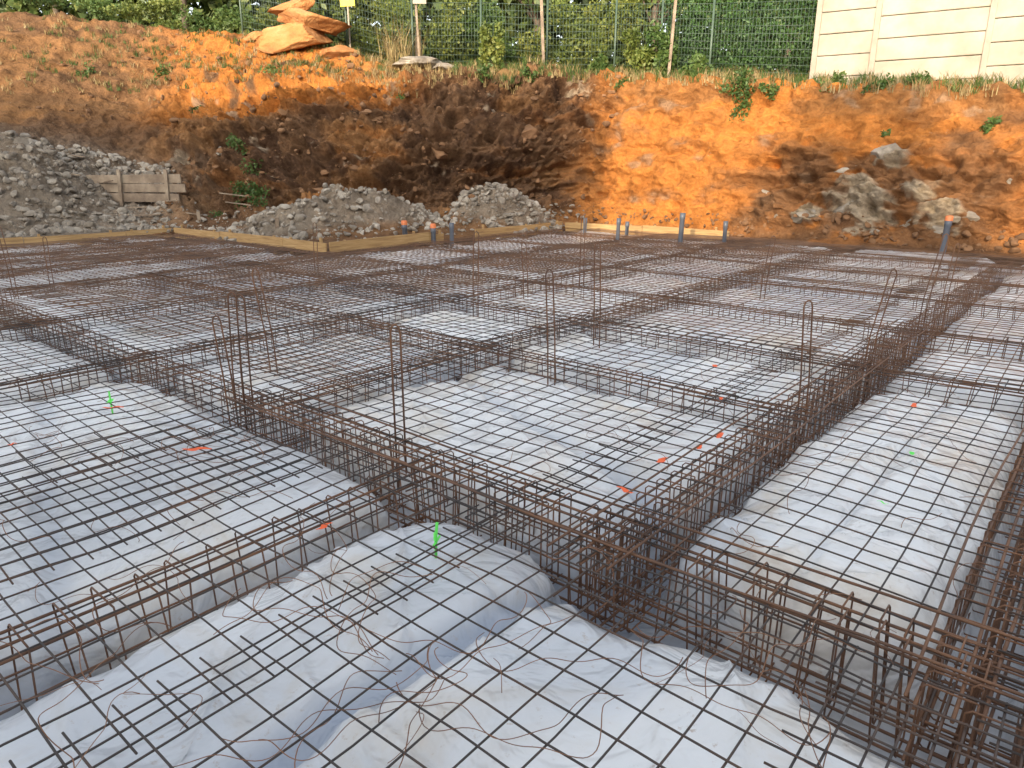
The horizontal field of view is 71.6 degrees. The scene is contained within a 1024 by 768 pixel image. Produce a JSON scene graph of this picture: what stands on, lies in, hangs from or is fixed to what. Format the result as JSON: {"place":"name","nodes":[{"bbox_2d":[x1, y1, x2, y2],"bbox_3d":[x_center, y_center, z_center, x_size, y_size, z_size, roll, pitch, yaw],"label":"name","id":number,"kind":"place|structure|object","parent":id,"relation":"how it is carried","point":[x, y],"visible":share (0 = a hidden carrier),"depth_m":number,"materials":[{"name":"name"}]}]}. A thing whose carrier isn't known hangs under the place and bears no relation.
{"place":"outdoors","nodes":[
{"label":"outdoors","id":0,"kind":"place"},
{"bbox_2d":[0,253,268,297],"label":"rebar mesh","id":1,"kind":"object","parent":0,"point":[142,268],"visible":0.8,"depth_m":11.64,"materials":[{"name":"metal"}]},
{"bbox_2d":[86,169,185,206],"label":"timber retaining boards","id":2,"kind":"object","parent":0,"point":[120,188],"visible":0.45,"depth_m":19.77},
{"bbox_2d":[0,10,393,101],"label":"dry grass","id":3,"kind":"structure","parent":0,"point":[149,82],"depth_m":22.65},
{"bbox_2d":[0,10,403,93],"bbox_3d":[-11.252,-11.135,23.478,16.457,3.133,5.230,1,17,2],"label":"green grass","id":4,"kind":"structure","parent":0,"point":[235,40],"depth_m":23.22,"materials":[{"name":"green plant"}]},
{"bbox_2d":[367,17,433,63],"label":"tall dry grass","id":5,"kind":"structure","parent":0,"point":[392,54],"depth_m":22.68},
{"bbox_2d":[0,11,1023,257],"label":"earth bank terrain","id":6,"kind":"structure","parent":0,"point":[694,151],"depth_m":20.15,"materials":[{"name":"soil"}]},
{"bbox_2d":[5,0,126,20],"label":"bush","id":7,"kind":"object","parent":6,"relation":"on","point":[96,5],"visible":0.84,"depth_m":27.89,"materials":[{"name":"green plant"}]},
{"bbox_2d":[0,225,171,248],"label":"timber formwork","id":8,"kind":"object","parent":6,"relation":"on","point":[17,240],"visible":0.45,"depth_m":17.10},
{"bbox_2d":[0,130,179,237],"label":"rubble heap","id":9,"kind":"object","parent":6,"relation":"on","point":[29,143],"visible":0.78,"depth_m":18.82,"materials":[{"name":"stone"}]},
{"bbox_2d":[99,0,187,29],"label":"bush","id":10,"kind":"object","parent":6,"relation":"on","point":[165,7],"visible":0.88,"depth_m":27.23,"materials":[{"name":"green plant"}]},
{"bbox_2d":[97,237,318,274],"bbox_3d":[-7.124,-2.858,16.009,6.720,0.504,2.160,14,22,38],"label":"plastic membrane","id":11,"kind":"object","parent":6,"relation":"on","point":[232,257],"visible":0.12,"depth_m":14.90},
{"bbox_2d":[170,4,262,33],"bbox_3d":[-11.165,-13.661,27.192,3.636,1.483,1.736,2,17,7],"label":"bush","id":12,"kind":"object","parent":6,"relation":"on","point":[235,19],"visible":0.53,"depth_m":26.95,"materials":[{"name":"green plant"}]},
{"bbox_2d":[28,136,407,233],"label":"timber stakes","id":13,"kind":"object","parent":6,"relation":"on","point":[197,213],"visible":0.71,"depth_m":19.52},
{"bbox_2d":[2,13,487,119],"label":"scattered stones","id":14,"kind":"object","parent":6,"relation":"on","point":[263,96],"visible":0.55,"depth_m":21.87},
{"bbox_2d":[173,225,326,253],"bbox_3d":[-6.368,-3.378,16.769,6.686,0.534,0.090,14,22,38],"label":"timber formwork","id":15,"kind":"object","parent":6,"relation":"on","point":[274,240],"visible":0.63,"depth_m":16.16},
{"bbox_2d":[255,23,332,53],"bbox_3d":[-6.917,-11.072,22.858,2.230,0.959,1.638,5,18,17],"label":"boulder","id":16,"kind":"object","parent":6,"relation":"on","point":[283,38],"visible":0.91,"depth_m":22.30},
{"bbox_2d":[277,7,351,35],"bbox_3d":[-6.360,-11.498,22.564,2.382,0.673,1.842,0,17,0],"label":"boulder","id":17,"kind":"object","parent":16,"relation":"on","point":[330,26],"visible":0.92,"depth_m":22.10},
{"bbox_2d":[267,0,314,15],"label":"boulder","id":18,"kind":"object","parent":17,"relation":"on","point":[306,5],"visible":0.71,"depth_m":22.39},
{"bbox_2d":[266,0,341,18],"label":"tree","id":19,"kind":"object","parent":6,"relation":"on","point":[327,13],"visible":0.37,"depth_m":30.31,"materials":[{"name":"green plant"}]},
{"bbox_2d":[139,185,585,240],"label":"scattered stones","id":20,"kind":"object","parent":6,"relation":"on","point":[422,218],"visible":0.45,"depth_m":19.03,"materials":[{"name":"stone"}]},
{"bbox_2d":[333,0,422,58],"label":"bush","id":21,"kind":"object","parent":6,"relation":"on","point":[393,14],"visible":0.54,"depth_m":24.73,"materials":[{"name":"green plant"}]},
{"bbox_2d":[329,230,443,254],"bbox_3d":[-2.730,-3.113,15.908,0.090,0.511,3.287,14,22,38],"label":"timber formwork","id":22,"kind":"object","parent":6,"relation":"on","point":[378,242],"visible":0.64,"depth_m":15.67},
{"bbox_2d":[212,146,561,241],"bbox_3d":[-3.577,-5.052,18.666,10.064,2.375,5.176,0,17,0],"label":"rubble heap","id":23,"kind":"object","parent":6,"relation":"on","point":[367,208],"visible":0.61,"depth_m":18.41,"materials":[{"name":"stone"}]},
{"bbox_2d":[165,75,620,220],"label":"scattered stones","id":24,"kind":"object","parent":6,"relation":"on","point":[282,112],"visible":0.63,"depth_m":20.56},
{"bbox_2d":[391,56,440,70],"bbox_3d":[-2.976,-9.928,22.004,1.641,0.387,1.038,0,17,0],"label":"boulder","id":25,"kind":"object","parent":6,"relation":"on","point":[421,60],"visible":0.61,"depth_m":21.62,"materials":[{"name":"stone"}]},
{"bbox_2d":[372,0,467,55],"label":"tree","id":26,"kind":"object","parent":6,"relation":"on","point":[435,4],"visible":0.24,"depth_m":29.23,"materials":[{"name":"green plant"}]},
{"bbox_2d":[421,0,479,60],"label":"bush","id":27,"kind":"object","parent":6,"relation":"on","point":[454,41],"visible":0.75,"depth_m":23.25,"materials":[{"name":"green plant"}]},
{"bbox_2d":[460,0,517,66],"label":"bush","id":28,"kind":"object","parent":6,"relation":"on","point":[492,21],"visible":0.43,"depth_m":23.34,"materials":[{"name":"green plant"}]},
{"bbox_2d":[478,20,505,69],"bbox_3d":[-0.637,-10.364,21.951,0.894,1.547,0.642,0,17,0],"label":"bush","id":29,"kind":"object","parent":6,"relation":"on","point":[487,44],"visible":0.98,"depth_m":21.86,"materials":[{"name":"green plant"}]},
{"bbox_2d":[0,0,1023,80],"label":"tree line","id":30,"kind":"object","parent":6,"relation":"on","point":[207,7],"visible":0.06,"depth_m":34.48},
{"bbox_2d":[475,220,561,240],"bbox_3d":[0.238,-4.146,19.265,0.090,0.522,3.686,14,22,38],"label":"timber formwork","id":31,"kind":"object","parent":6,"relation":"on","point":[495,230],"visible":0.58,"depth_m":18.80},
{"bbox_2d":[478,0,567,63],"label":"tree","id":32,"kind":"object","parent":6,"relation":"on","point":[513,3],"visible":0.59,"depth_m":28.70,"materials":[{"name":"green plant"}]},
{"bbox_2d":[239,0,816,79],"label":"welded fence","id":33,"kind":"object","parent":6,"relation":"on","point":[712,26],"visible":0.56,"depth_m":22.14,"materials":[{"name":"green metal"}]},
{"bbox_2d":[506,26,557,64],"bbox_3d":[0.581,-11.264,24.224,2.056,1.637,1.516,0,17,0],"label":"bush","id":34,"kind":"object","parent":6,"relation":"on","point":[535,46],"visible":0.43,"depth_m":23.86,"materials":[{"name":"green plant"}]},
{"bbox_2d":[544,0,605,66],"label":"bush","id":35,"kind":"object","parent":6,"relation":"on","point":[579,44],"visible":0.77,"depth_m":23.30,"materials":[{"name":"green plant"}]},
{"bbox_2d":[585,0,643,67],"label":"bush","id":36,"kind":"object","parent":6,"relation":"on","point":[611,31],"visible":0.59,"depth_m":22.72,"materials":[{"name":"green plant"}]},
{"bbox_2d":[620,27,660,70],"bbox_3d":[3.943,-9.973,21.185,1.544,1.251,1.071,-10,20,-30],"label":"bush","id":37,"kind":"object","parent":6,"relation":"on","point":[643,56],"visible":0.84,"depth_m":20.99,"materials":[{"name":"green plant"}]},
{"bbox_2d":[565,221,729,240],"bbox_3d":[3.469,-4.090,19.084,4.988,0.468,0.090,14,22,38],"label":"timber formwork","id":38,"kind":"object","parent":6,"relation":"on","point":[647,228],"visible":0.57,"depth_m":18.91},
{"bbox_2d":[602,0,721,70],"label":"tree","id":39,"kind":"object","parent":6,"relation":"on","point":[651,4],"visible":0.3,"depth_m":29.82,"materials":[{"name":"green plant"}]},
{"bbox_2d":[644,20,680,75],"bbox_3d":[4.409,-9.763,20.720,1.154,1.620,0.835,0,17,0],"label":"bush","id":40,"kind":"object","parent":6,"relation":"on","point":[662,40],"visible":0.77,"depth_m":20.62,"materials":[{"name":"green plant"}]},
{"bbox_2d":[368,53,1023,99],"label":"dry grass","id":41,"kind":"structure","parent":6,"relation":"on","point":[636,77],"depth_m":19.38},
{"bbox_2d":[717,64,755,102],"bbox_3d":[5.790,-7.694,18.204,1.028,0.909,0.541,6,18,20],"label":"weed plant","id":42,"kind":"object","parent":6,"relation":"on","point":[741,78],"visible":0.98,"depth_m":18.14,"materials":[{"name":"green plant"}]},
{"bbox_2d":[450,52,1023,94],"bbox_3d":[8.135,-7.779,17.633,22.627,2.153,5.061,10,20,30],"label":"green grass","id":43,"kind":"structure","parent":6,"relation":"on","point":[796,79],"depth_m":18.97,"materials":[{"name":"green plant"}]},
{"bbox_2d":[707,0,825,75],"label":"tree","id":44,"kind":"object","parent":6,"relation":"on","point":[776,14],"visible":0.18,"depth_m":27.69,"materials":[{"name":"green plant"}]},
{"bbox_2d":[652,0,903,77],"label":"hedge","id":45,"kind":"object","parent":6,"relation":"on","point":[699,29],"visible":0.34,"depth_m":20.77,"materials":[{"name":"green plant"}]},
{"bbox_2d":[549,204,1023,253],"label":"scattered stones","id":46,"kind":"object","parent":6,"relation":"on","point":[1012,243],"visible":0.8,"depth_m":16.16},
{"bbox_2d":[809,0,997,80],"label":"posts","id":47,"kind":"object","parent":6,"relation":"on","point":[988,35],"visible":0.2,"depth_m":17.22,"materials":[{"name":"concrete"}]},
{"bbox_2d":[815,0,1023,87],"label":"panels","id":48,"kind":"object","parent":47,"relation":"attached to","point":[932,45],"visible":0.73,"depth_m":16.82,"materials":[{"name":"concrete"}]},
{"bbox_2d":[4,228,1023,414],"bbox_3d":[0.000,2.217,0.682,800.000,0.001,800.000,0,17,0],"label":"ground","id":49,"kind":"structure","parent":0,"point":[987,257],"depth_m":20.29,"materials":[{"name":"soil"}]},
{"bbox_2d":[0,243,368,372],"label":"plastic membrane","id":50,"kind":"object","parent":49,"relation":"on","point":[77,322],"visible":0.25,"depth_m":9.43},
{"bbox_2d":[1,240,193,259],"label":"rebar beam cage","id":51,"kind":"object","parent":50,"relation":"on","point":[77,251],"visible":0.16,"depth_m":14.82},
{"bbox_2d":[0,239,156,260],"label":"rebar mesh","id":52,"kind":"object","parent":51,"relation":"on","point":[65,246],"visible":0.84,"depth_m":15.16,"materials":[{"name":"metal"}]},
{"bbox_2d":[0,299,268,438],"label":"rebar beam cage","id":53,"kind":"object","parent":50,"relation":"on","point":[167,379],"visible":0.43,"depth_m":6.70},
{"bbox_2d":[0,265,356,329],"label":"rebar mesh","id":54,"kind":"object","parent":53,"relation":"on","point":[117,299],"visible":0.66,"depth_m":9.62,"materials":[{"name":"metal"}]},
{"bbox_2d":[18,247,252,275],"bbox_3d":[-9.459,-1.457,11.185,0.235,0.454,11.876,14,22,38],"label":"rebar beam cage","id":55,"kind":"object","parent":50,"relation":"on","point":[122,259],"visible":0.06,"depth_m":13.44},
{"bbox_2d":[0,249,203,276],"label":"rebar mesh","id":56,"kind":"object","parent":55,"relation":"on","point":[80,259],"visible":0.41,"depth_m":13.19,"materials":[{"name":"metal"}]},
{"bbox_2d":[0,238,295,277],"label":"rebar mesh","id":57,"kind":"object","parent":55,"relation":"on","point":[150,251],"visible":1,"depth_m":13.89,"materials":[{"name":"metal"}]},
{"bbox_2d":[0,234,645,353],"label":"rebar beam cage","id":58,"kind":"object","parent":50,"relation":"on","point":[213,304],"visible":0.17,"depth_m":9.25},
{"bbox_2d":[258,245,529,281],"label":"rebar mesh","id":59,"kind":"object","parent":58,"relation":"on","point":[452,251],"visible":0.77,"depth_m":13.08,"materials":[{"name":"metal"}]},
{"bbox_2d":[443,231,633,253],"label":"rebar mesh","id":60,"kind":"object","parent":58,"relation":"on","point":[507,241],"visible":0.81,"depth_m":16.54,"materials":[{"name":"metal"}]},
{"bbox_2d":[435,243,659,273],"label":"rebar mesh","id":61,"kind":"object","parent":58,"relation":"on","point":[509,255],"visible":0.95,"depth_m":13.40,"materials":[{"name":"metal"}]},
{"bbox_2d":[141,275,815,466],"bbox_3d":[-1.961,-0.618,8.461,10.770,0.454,0.208,14,22,38],"label":"rebar beam cage","id":62,"kind":"object","parent":50,"relation":"on","point":[614,378],"visible":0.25,"depth_m":6.32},
{"bbox_2d":[1,278,461,364],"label":"rebar mesh","id":63,"kind":"object","parent":62,"relation":"on","point":[337,294],"visible":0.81,"depth_m":8.04,"materials":[{"name":"metal"}]},
{"bbox_2d":[102,293,613,426],"bbox_3d":[-1.284,-0.481,7.288,2.607,0.068,4.652,14,22,39],"label":"rebar mesh","id":64,"kind":"object","parent":62,"relation":"on","point":[353,349],"visible":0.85,"depth_m":6.85,"materials":[{"name":"metal"}]},
{"bbox_2d":[184,312,496,394],"bbox_3d":[-1.715,-0.377,6.867,2.603,0.061,1.905,14,22,39],"label":"rebar mesh","id":65,"kind":"object","parent":64,"relation":"on","point":[339,349],"visible":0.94,"depth_m":6.73,"materials":[{"name":"metal"}]},
{"bbox_2d":[793,300,812,452],"bbox_3d":[2.104,-0.013,5.133,0.125,1.207,0.031,0,17,0],"label":"rebar starter bar","id":66,"kind":"object","parent":62,"relation":"attached to","point":[802,361],"visible":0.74,"depth_m":5.08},
{"bbox_2d":[0,298,1023,767],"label":"plastic membrane","id":67,"kind":"object","parent":49,"relation":"on","point":[576,738],"visible":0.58,"depth_m":3.40,"materials":[{"name":"plastic"}]},
{"bbox_2d":[0,459,447,714],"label":"rebar beam cage","id":68,"kind":"object","parent":67,"relation":"on","point":[96,608],"visible":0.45,"depth_m":3.17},
{"bbox_2d":[0,417,524,767],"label":"rebar mesh","id":69,"kind":"object","parent":68,"relation":"on","point":[110,723],"visible":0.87,"depth_m":3.11,"materials":[{"name":"metal"}]},
{"bbox_2d":[0,411,322,584],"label":"rebar mesh","id":70,"kind":"object","parent":69,"relation":"on","point":[97,518],"visible":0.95,"depth_m":3.87,"materials":[{"name":"metal"}]},
{"bbox_2d":[389,324,406,489],"bbox_3d":[-0.725,0.185,4.556,0.073,1.167,0.031,0,17,0],"label":"rebar starter bar","id":71,"kind":"object","parent":67,"relation":"on","point":[391,354],"visible":0.81,"depth_m":4.51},
{"bbox_2d":[8,506,1023,767],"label":"rebar mesh","id":72,"kind":"object","parent":67,"relation":"on","point":[726,762],"visible":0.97,"depth_m":2.39,"materials":[{"name":"metal"}]},
{"bbox_2d":[545,269,555,384],"bbox_3d":[0.327,-0.337,6.048,0.107,1.287,0.031,0,17,0],"label":"rebar starter bar","id":73,"kind":"object","parent":67,"relation":"on","point":[547,327],"visible":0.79,"depth_m":6.00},
{"bbox_2d":[225,383,1023,767],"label":"rebar beam cage","id":74,"kind":"object","parent":67,"relation":"on","point":[877,645],"visible":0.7,"depth_m":3.21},
{"bbox_2d":[227,291,246,431],"bbox_3d":[-2.014,-0.062,5.223,0.106,1.247,0.031,0,17,0],"label":"rebar starter bar","id":75,"kind":"object","parent":74,"relation":"attached to","point":[229,293],"visible":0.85,"depth_m":5.17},
{"bbox_2d":[546,319,932,634],"bbox_3d":[2.388,0.250,5.582,0.374,0.487,6.521,14,22,38],"label":"rebar beam cage","id":76,"kind":"object","parent":67,"relation":"on","point":[753,482],"visible":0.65,"depth_m":4.34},
{"bbox_2d":[0,330,1023,767],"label":"tie wire","id":77,"kind":"object","parent":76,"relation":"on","point":[432,640],"visible":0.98,"depth_m":2.57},
{"bbox_2d":[469,346,1023,747],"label":"rebar mesh","id":78,"kind":"object","parent":76,"relation":"on","point":[976,586],"visible":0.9,"depth_m":3.75,"materials":[{"name":"metal"}]},
{"bbox_2d":[901,427,1023,767],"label":"rebar beam cage","id":79,"kind":"object","parent":67,"relation":"on","point":[982,710],"visible":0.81,"depth_m":2.83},
{"bbox_2d":[977,562,1023,755],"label":"rebar mesh","id":80,"kind":"object","parent":79,"relation":"on","point":[1003,702],"visible":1,"depth_m":2.39,"materials":[{"name":"metal"}]},
{"bbox_2d":[989,716,1022,755],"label":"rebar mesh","id":81,"kind":"object","parent":67,"relation":"on","point":[1004,748],"visible":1,"depth_m":2.17,"materials":[{"name":"metal"}]},
{"bbox_2d":[764,680,1023,767],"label":"rebar mesh","id":82,"kind":"object","parent":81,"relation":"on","point":[894,748],"visible":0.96,"depth_m":2.16,"materials":[{"name":"metal"}]},
{"bbox_2d":[235,230,1023,427],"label":"plastic membrane","id":83,"kind":"object","parent":49,"relation":"on","point":[976,398],"visible":0.34,"depth_m":9.13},
{"bbox_2d":[0,228,565,299],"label":"rebar beam cage","id":84,"kind":"object","parent":83,"relation":"on","point":[447,241],"visible":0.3,"depth_m":15.18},
{"bbox_2d":[207,242,446,265],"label":"rebar mesh","id":85,"kind":"object","parent":84,"relation":"on","point":[269,255],"visible":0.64,"depth_m":14.20,"materials":[{"name":"metal"}]},
{"bbox_2d":[0,242,738,402],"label":"rebar beam cage","id":86,"kind":"object","parent":83,"relation":"on","point":[88,372],"visible":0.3,"depth_m":7.18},
{"bbox_2d":[0,324,125,385],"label":"rebar mesh","id":87,"kind":"object","parent":86,"relation":"on","point":[43,356],"visible":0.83,"depth_m":6.57,"materials":[{"name":"metal"}]},
{"bbox_2d":[0,360,256,497],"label":"rebar mesh","id":88,"kind":"object","parent":86,"relation":"on","point":[45,473],"visible":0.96,"depth_m":4.92,"materials":[{"name":"metal"}]},
{"bbox_2d":[341,254,630,295],"bbox_3d":[-0.241,-1.903,11.917,2.615,0.060,4.670,14,22,38],"label":"rebar mesh","id":89,"kind":"object","parent":86,"relation":"on","point":[507,273],"visible":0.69,"depth_m":11.60,"materials":[{"name":"metal"}]},
{"bbox_2d":[231,247,842,449],"bbox_3d":[2.552,-1.207,10.375,0.249,0.454,14.084,14,22,38],"label":"rebar beam cage","id":90,"kind":"object","parent":83,"relation":"on","point":[448,369],"visible":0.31,"depth_m":6.94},
{"bbox_2d":[448,261,757,319],"bbox_3d":[1.576,-1.456,10.437,2.611,0.061,4.664,14,22,38],"label":"rebar mesh","id":91,"kind":"object","parent":90,"relation":"on","point":[626,288],"visible":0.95,"depth_m":10.10,"materials":[{"name":"metal"}]},
{"bbox_2d":[585,272,914,352],"bbox_3d":[3.275,-1.032,9.078,2.620,0.057,4.652,14,22,38],"label":"rebar mesh","id":92,"kind":"object","parent":90,"relation":"on","point":[688,306],"visible":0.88,"depth_m":8.76,"materials":[{"name":"metal"}]},
{"bbox_2d":[94,239,1023,427],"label":"rebar beam cage","id":93,"kind":"object","parent":83,"relation":"on","point":[834,363],"visible":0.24,"depth_m":7.08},
{"bbox_2d":[3,252,410,308],"bbox_3d":[-4.501,-1.761,11.383,2.509,0.059,5.621,14,22,38],"label":"rebar mesh","id":94,"kind":"object","parent":93,"relation":"on","point":[201,273],"visible":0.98,"depth_m":10.98,"materials":[{"name":"metal"}]},
{"bbox_2d":[231,315,821,527],"bbox_3d":[0.463,-0.056,5.871,2.617,0.069,4.660,14,22,38],"label":"rebar mesh","id":95,"kind":"object","parent":93,"relation":"on","point":[510,474],"visible":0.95,"depth_m":5.32,"materials":[{"name":"metal"}]},
{"bbox_2d":[172,233,1023,366],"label":"rebar beam cage","id":96,"kind":"object","parent":83,"relation":"on","point":[839,319],"visible":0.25,"depth_m":8.68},
{"bbox_2d":[81,264,520,338],"bbox_3d":[-2.511,-1.278,9.805,2.321,0.072,5.609,14,22,39],"label":"rebar mesh","id":97,"kind":"object","parent":96,"relation":"on","point":[425,279],"visible":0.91,"depth_m":9.26,"materials":[{"name":"metal"}]},
{"bbox_2d":[791,289,1023,392],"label":"rebar mesh","id":98,"kind":"object","parent":96,"relation":"on","point":[983,302],"visible":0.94,"depth_m":7.32,"materials":[{"name":"metal"}]},
{"bbox_2d":[413,245,1023,331],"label":"rebar beam cage","id":99,"kind":"object","parent":83,"relation":"on","point":[863,291],"visible":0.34,"depth_m":10.35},
{"bbox_2d":[480,237,1023,307],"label":"rebar beam cage","id":100,"kind":"object","parent":83,"relation":"on","point":[762,263],"visible":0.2,"depth_m":12.15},
{"bbox_2d":[739,251,975,292],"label":"rebar mesh","id":101,"kind":"object","parent":100,"relation":"on","point":[808,268],"visible":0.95,"depth_m":11.83,"materials":[{"name":"metal"}]},
{"bbox_2d":[537,232,1021,288],"bbox_3d":[6.232,-2.491,14.544,14.471,0.453,0.210,14,22,38],"label":"rebar beam cage","id":102,"kind":"object","parent":83,"relation":"on","point":[798,252],"visible":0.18,"depth_m":14.06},
{"bbox_2d":[523,237,717,263],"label":"rebar mesh","id":103,"kind":"object","parent":102,"relation":"on","point":[663,252],"visible":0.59,"depth_m":14.37,"materials":[{"name":"metal"}]},
{"bbox_2d":[587,233,826,260],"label":"rebar mesh","id":104,"kind":"object","parent":102,"relation":"on","point":[678,249],"visible":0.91,"depth_m":15.57,"materials":[{"name":"metal"}]},
{"bbox_2d":[614,243,835,277],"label":"rebar mesh","id":105,"kind":"object","parent":102,"relation":"on","point":[664,260],"visible":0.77,"depth_m":13.25,"materials":[{"name":"metal"}]},
{"bbox_2d":[723,239,864,253],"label":"rebar mesh","id":106,"kind":"object","parent":102,"relation":"on","point":[837,246],"visible":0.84,"depth_m":15.28,"materials":[{"name":"metal"}]},
{"bbox_2d":[822,246,985,262],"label":"rebar mesh","id":107,"kind":"object","parent":102,"relation":"on","point":[895,253],"visible":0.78,"depth_m":14.28,"materials":[{"name":"metal"}]},
{"bbox_2d":[954,253,1023,267],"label":"rebar mesh","id":108,"kind":"object","parent":102,"relation":"on","point":[979,257],"visible":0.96,"depth_m":13.18,"materials":[{"name":"metal"}]},
{"bbox_2d":[900,259,1014,360],"bbox_3d":[6.953,-1.325,10.762,0.233,0.453,7.784,14,22,38],"label":"rebar beam cage","id":109,"kind":"object","parent":83,"relation":"on","point":[964,291],"visible":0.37,"depth_m":9.68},
{"bbox_2d":[895,262,1023,306],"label":"rebar mesh","id":110,"kind":"object","parent":109,"relation":"on","point":[1005,273],"visible":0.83,"depth_m":10.60,"materials":[{"name":"metal"}]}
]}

